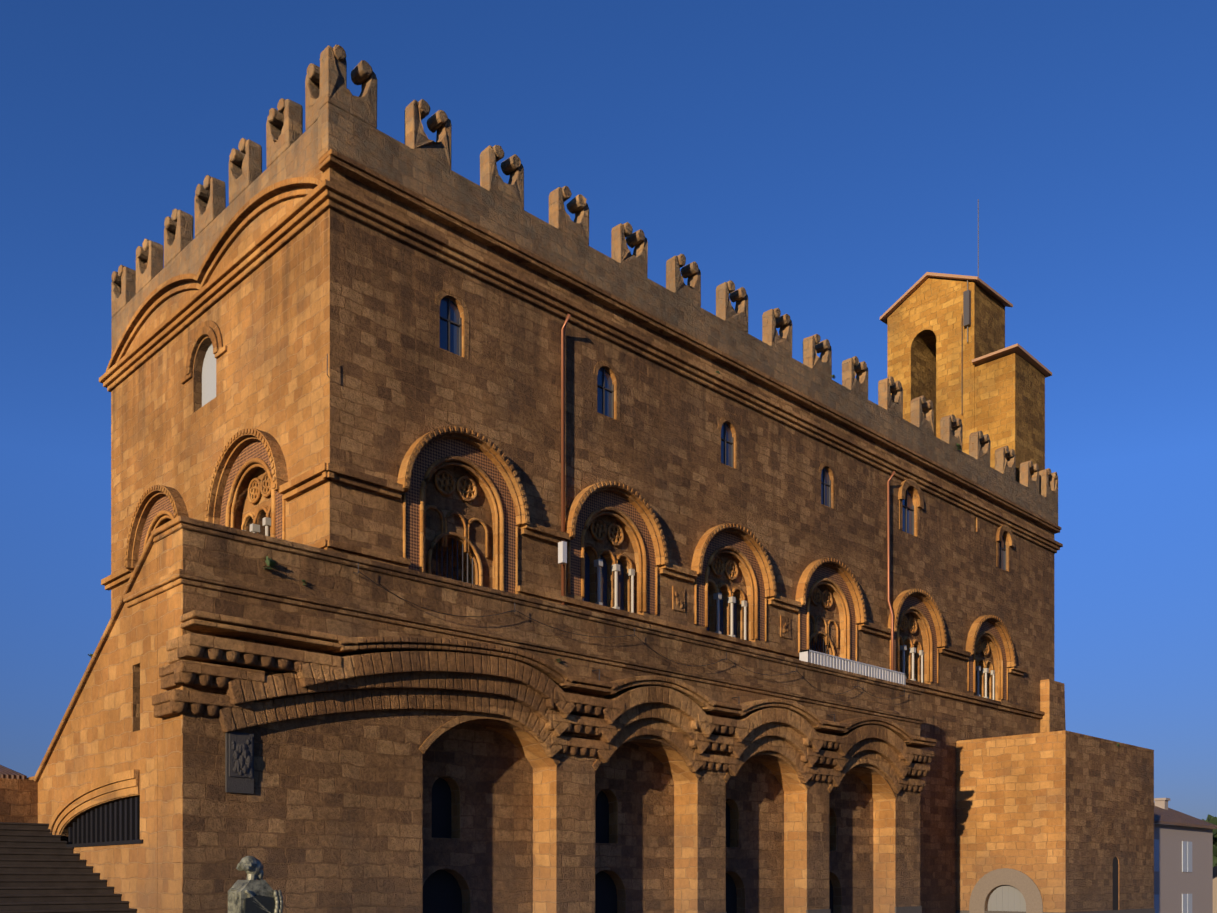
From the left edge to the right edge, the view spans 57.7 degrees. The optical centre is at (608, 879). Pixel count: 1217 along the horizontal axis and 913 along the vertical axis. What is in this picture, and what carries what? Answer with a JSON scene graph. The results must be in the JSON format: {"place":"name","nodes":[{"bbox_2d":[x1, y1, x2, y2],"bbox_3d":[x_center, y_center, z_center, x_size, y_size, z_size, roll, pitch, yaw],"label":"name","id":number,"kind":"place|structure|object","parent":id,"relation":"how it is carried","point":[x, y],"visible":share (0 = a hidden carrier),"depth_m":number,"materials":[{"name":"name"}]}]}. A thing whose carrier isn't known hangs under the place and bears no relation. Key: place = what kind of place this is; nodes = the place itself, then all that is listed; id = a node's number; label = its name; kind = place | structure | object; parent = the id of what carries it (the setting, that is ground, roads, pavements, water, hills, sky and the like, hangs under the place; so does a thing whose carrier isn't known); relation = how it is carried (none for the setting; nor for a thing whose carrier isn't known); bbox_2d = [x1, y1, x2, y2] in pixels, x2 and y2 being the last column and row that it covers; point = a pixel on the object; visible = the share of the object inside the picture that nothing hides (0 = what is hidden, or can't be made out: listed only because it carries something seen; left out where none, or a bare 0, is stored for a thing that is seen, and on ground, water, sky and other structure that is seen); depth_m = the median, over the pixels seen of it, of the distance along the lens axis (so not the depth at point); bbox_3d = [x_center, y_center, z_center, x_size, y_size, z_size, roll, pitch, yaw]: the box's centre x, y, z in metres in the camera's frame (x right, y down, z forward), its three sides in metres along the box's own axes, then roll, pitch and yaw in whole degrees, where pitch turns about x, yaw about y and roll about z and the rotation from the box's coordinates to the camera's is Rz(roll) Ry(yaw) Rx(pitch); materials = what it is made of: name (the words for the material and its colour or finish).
{"place":"outdoors","nodes":[
{"label":"outdoors","id":0,"kind":"place"},
{"bbox_2d":[0,0,1216,824],"label":"sky","id":1,"kind":"structure","parent":0,"point":[819,159],"materials":[{"name":"blue"}]},
{"label":"piazza ground","id":2,"kind":"structure","parent":0,"visible":0},
{"bbox_2d":[0,778,37,822],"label":"background wall","id":3,"kind":"structure","parent":2,"relation":"on","point":[18,800],"depth_m":27.38,"materials":[{"name":"brown stone"}]},
{"bbox_2d":[0,822,136,912],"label":"stair flight","id":4,"kind":"object","parent":2,"relation":"on","point":[43,869],"visible":0.9,"depth_m":23.87,"materials":[{"name":"stone"}]},
{"bbox_2d":[38,542,156,912],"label":"side wall","id":5,"kind":"structure","parent":2,"relation":"on","point":[110,728],"depth_m":23.78,"materials":[{"name":"brown stone"}]},
{"bbox_2d":[48,769,139,834],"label":"arch molding","id":6,"kind":"structure","parent":5,"relation":"attached to","point":[117,785],"depth_m":24.65,"materials":[{"name":"beige stone"}]},
{"bbox_2d":[66,797,142,846],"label":"rampant arch fins","id":7,"kind":"object","parent":5,"relation":"attached to","point":[116,823],"visible":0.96,"depth_m":24.50,"materials":[{"name":"black metal"}]},
{"bbox_2d":[27,516,924,781],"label":"terrace copings","id":8,"kind":"object","parent":5,"relation":"on","point":[160,585],"visible":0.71,"depth_m":25.95,"materials":[{"name":"brown stone"}]},
{"bbox_2d":[88,371,1119,745],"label":"wall weeds","id":9,"kind":"object","parent":8,"relation":"on","point":[270,563],"depth_m":22.92,"materials":[{"name":"green plant"}]},
{"bbox_2d":[157,529,919,912],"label":"arcade wall","id":10,"kind":"structure","parent":2,"relation":"on","point":[333,813],"depth_m":27.83,"materials":[{"name":"brown stone"}]},
{"bbox_2d":[225,732,253,793],"bbox_3d":[-7.438,-2.371,22.343,0.580,1.220,0.135,0,0,-44],"label":"relief plaque","id":11,"kind":"object","parent":10,"relation":"attached to","point":[239,762],"depth_m":22.30,"materials":[{"name":"stone"}]},
{"bbox_2d":[152,633,934,791],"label":"corbels","id":12,"kind":"object","parent":10,"relation":"attached to","point":[161,702],"visible":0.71,"depth_m":23.28,"materials":[{"name":"brown stone"}]},
{"bbox_2d":[180,610,936,793],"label":"arcade stepped arcs","id":13,"kind":"object","parent":10,"relation":"attached to","point":[518,686],"visible":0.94,"depth_m":26.76,"materials":[{"name":"brown stone"}]},
{"bbox_2d":[423,778,832,912],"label":"dark arcade openings","id":14,"kind":"object","parent":10,"relation":"in","point":[442,891],"visible":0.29,"depth_m":27.68,"materials":[{"name":"black"}]},
{"bbox_2d":[353,563,904,721],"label":"facade wires","id":15,"kind":"object","parent":10,"relation":"attached to","point":[514,610],"visible":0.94,"depth_m":29.32,"materials":[{"name":"grey metal"}]},
{"bbox_2d":[419,713,897,798],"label":"arch rings","id":16,"kind":"object","parent":10,"relation":"attached to","point":[433,737],"visible":0.52,"depth_m":28.30,"materials":[{"name":"brown stone"}]},
{"bbox_2d":[111,167,1053,912],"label":"palazzo","id":17,"kind":"structure","parent":2,"relation":"on","point":[353,299],"depth_m":32.95,"materials":[{"name":"brown stone"}]},
{"bbox_2d":[202,344,215,405],"bbox_3d":[-11.439,-14.631,32.017,0.030,1.890,1.490,0,0,-44],"label":"window","id":18,"kind":"structure","parent":17,"relation":"attached to","point":[209,380],"depth_m":32.17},
{"bbox_2d":[106,177,321,383],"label":"arch moldings","id":19,"kind":"object","parent":17,"relation":"attached to","point":[248,213],"visible":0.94,"depth_m":31.29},
{"bbox_2d":[558,541,566,563],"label":"grey wall fittings","id":20,"kind":"object","parent":17,"relation":"attached to","point":[562,552],"depth_m":31.64,"materials":[{"name":"grey"}]},
{"bbox_2d":[138,438,1006,699],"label":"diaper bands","id":21,"kind":"object","parent":17,"relation":"on","point":[430,454],"visible":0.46,"depth_m":32.87,"materials":[{"name":"brown stone"}]},
{"bbox_2d":[101,426,1044,718],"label":"window hoods and string courses","id":22,"kind":"object","parent":17,"relation":"attached to","point":[237,444],"visible":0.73,"depth_m":33.73,"materials":[{"name":"brown stone"}]},
{"bbox_2d":[143,456,1007,700],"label":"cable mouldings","id":23,"kind":"object","parent":17,"relation":"on","point":[434,467],"visible":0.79,"depth_m":33.49,"materials":[{"name":"brown stone"}]},
{"bbox_2d":[99,149,1062,553],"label":"cornice mouldings","id":24,"kind":"object","parent":17,"relation":"on","point":[315,203],"visible":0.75,"depth_m":32.74,"materials":[{"name":"brown stone"}]},
{"bbox_2d":[111,102,1057,524],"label":"parapet walls","id":25,"kind":"structure","parent":17,"relation":"on","point":[335,128],"depth_m":32.81,"materials":[{"name":"beige stone"}]},
{"bbox_2d":[111,45,1057,503],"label":"merlons","id":26,"kind":"object","parent":25,"relation":"on","point":[325,81],"visible":0.96,"depth_m":33.11,"materials":[{"name":"beige stone"}]},
{"bbox_2d":[248,469,989,655],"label":"rosettes","id":27,"kind":"object","parent":17,"relation":"on","point":[263,484],"visible":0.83,"depth_m":33.65,"materials":[{"name":"brown stone"}]},
{"bbox_2d":[244,517,994,699],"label":"marble colonnettes","id":28,"kind":"object","parent":17,"relation":"on","point":[598,563],"visible":0.46,"depth_m":37.45,"materials":[{"name":"beige stone"}]},
{"bbox_2d":[436,538,828,653],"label":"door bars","id":29,"kind":"object","parent":17,"relation":"on","point":[472,579],"depth_m":30.09,"materials":[{"name":"grey metal"}]},
{"bbox_2d":[440,298,1004,637],"bbox_3d":[2.296,-12.243,43.493,35.020,7.865,10.815,0,0,-44],"label":"window glass","id":30,"kind":"object","parent":17,"relation":"attached to","point":[454,329],"visible":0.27,"depth_m":34.19,"materials":[{"name":"glass"}]},
{"bbox_2d":[440,298,1005,570],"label":"window frames","id":31,"kind":"structure","parent":17,"relation":"attached to","point":[448,320],"depth_m":33.77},
{"bbox_2d":[435,289,1014,572],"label":"window surrounds","id":32,"kind":"object","parent":17,"relation":"attached to","point":[912,484],"visible":0.85,"depth_m":41.30,"materials":[{"name":"brown stone"}]},
{"bbox_2d":[561,314,894,669],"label":"drain pipes","id":33,"kind":"object","parent":17,"relation":"attached to","point":[563,479],"visible":0.85,"depth_m":31.98,"materials":[{"name":"orange metal"}]},
{"bbox_2d":[672,586,790,638],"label":"relief panels","id":34,"kind":"object","parent":17,"relation":"attached to","point":[678,598],"visible":1,"depth_m":35.77,"materials":[{"name":"brown stone"}]},
{"bbox_2d":[887,283,1004,454],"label":"bell tower","id":35,"kind":"structure","parent":17,"relation":"on","point":[932,353],"depth_m":56.01,"materials":[{"name":"stone"}]},
{"bbox_2d":[888,277,1002,317],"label":"gable","id":36,"kind":"structure","parent":35,"relation":"attached to","point":[929,289],"depth_m":56.41,"materials":[{"name":"stone"}]},
{"bbox_2d":[880,272,1051,377],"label":"bell tower roof tiles","id":37,"kind":"object","parent":35,"relation":"on","point":[1020,351],"visible":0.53,"depth_m":55.11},
{"bbox_2d":[963,199,978,342],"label":"tower mast and antennas","id":38,"kind":"object","parent":35,"relation":"on","point":[967,308],"visible":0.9,"depth_m":54.77,"materials":[{"name":"grey metal"}]},
{"bbox_2d":[975,353,1044,482],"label":"tower","id":39,"kind":"structure","parent":17,"relation":"on","point":[1010,401],"depth_m":53.98,"materials":[{"name":"beige stone"}]},
{"bbox_2d":[721,906,1154,912],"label":"basalt base course","id":40,"kind":"object","parent":2,"relation":"on","point":[913,909],"visible":0.87,"depth_m":46.26,"materials":[{"name":"grey stone"}]},
{"bbox_2d":[1040,679,1065,732],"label":"end buttress","id":41,"kind":"structure","parent":2,"relation":"on","point":[1052,699],"depth_m":54.09,"materials":[{"name":"brown stone"}]},
{"bbox_2d":[956,730,1153,912],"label":"annex block","id":42,"kind":"structure","parent":2,"relation":"on","point":[1062,819],"depth_m":46.95,"materials":[{"name":"brown stone"}]},
{"bbox_2d":[969,868,1042,912],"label":"door arch","id":43,"kind":"structure","parent":42,"relation":"attached to","point":[1025,885],"depth_m":46.62,"materials":[{"name":"beige stone"}]},
{"bbox_2d":[988,885,1025,911],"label":"door","id":44,"kind":"structure","parent":42,"relation":"in","point":[1006,898],"depth_m":46.92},
{"bbox_2d":[1113,857,1118,909],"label":"slit window","id":45,"kind":"structure","parent":42,"relation":"in","point":[1115,884],"depth_m":48.54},
{"bbox_2d":[1154,823,1212,912],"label":"pink house","id":46,"kind":"structure","parent":2,"relation":"on","point":[1173,882],"depth_m":64.93,"materials":[{"name":"paint"}]},
{"bbox_2d":[1154,839,1191,912],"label":"window shutters","id":47,"kind":"object","parent":46,"relation":"attached to","point":[1186,867],"visible":0.58,"depth_m":65.14,"materials":[{"name":"grey"}]},
{"bbox_2d":[1154,803,1216,828],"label":"house roof","id":48,"kind":"structure","parent":46,"relation":"on","point":[1169,816],"depth_m":66.29,"materials":[{"name":"tile"}]},
{"bbox_2d":[1154,798,1169,809],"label":"chimneys","id":49,"kind":"object","parent":48,"relation":"on","point":[1162,803],"visible":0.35,"depth_m":69.25,"materials":[{"name":"paint"}]},
{"bbox_2d":[1213,866,1216,912],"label":"beige house","id":50,"kind":"structure","parent":2,"relation":"on","point":[1215,889],"depth_m":76.88,"materials":[{"name":"paint"}]},
{"bbox_3d":[-6.222,1.869,19.250,0.940,1.900,0.820,0,0,-44],"label":"bust pedestal","id":51,"kind":"object","parent":2,"relation":"on","visible":0},
{"bbox_2d":[228,856,274,912],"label":"bronze bust","id":52,"kind":"object","parent":51,"relation":"on","point":[254,883],"visible":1,"depth_m":19.09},
{"bbox_2d":[244,895,274,912],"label":"bust shield plaque","id":53,"kind":"object","parent":51,"relation":"on","point":[266,902],"visible":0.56,"depth_m":19.04,"materials":[{"name":"brown metal"}]},
{"bbox_2d":[274,889,282,912],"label":"bust laurel garland","id":54,"kind":"object","parent":51,"relation":"on","point":[278,896],"visible":1,"depth_m":19.24,"materials":[{"name":"metal"}]},
{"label":"tree trunk","id":55,"kind":"object","parent":2,"relation":"on","visible":0},
{"bbox_2d":[1178,814,1216,866],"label":"tree","id":56,"kind":"object","parent":55,"relation":"on","point":[1211,819],"visible":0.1,"depth_m":72.42,"materials":[{"name":"green plant"}]},
{"bbox_3d":[-21.403,0.169,26.098,12.000,5.300,6.650,0,0,-44],"label":"building wall","id":57,"kind":"object","parent":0,"visible":0},
{"bbox_2d":[0,765,26,779],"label":"roof tiles","id":58,"kind":"object","parent":57,"relation":"on","point":[5,772],"visible":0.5,"depth_m":27.80,"materials":[{"name":"brown tile"}]},
{"bbox_3d":[8.663,-7.171,38.889,6.100,0.880,0.250,0,0,-44],"label":"terrace cover","id":59,"kind":"object","parent":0,"visible":0},
{"bbox_2d":[799,649,905,684],"bbox_3d":[8.681,-7.186,38.871,6.140,0.910,0.340,0,0,-44],"label":"terrace slatted cover","id":60,"kind":"object","parent":59,"relation":"attached to","point":[824,659],"visible":0.38,"depth_m":38.43,"materials":[{"name":"white metal"}]}
]}

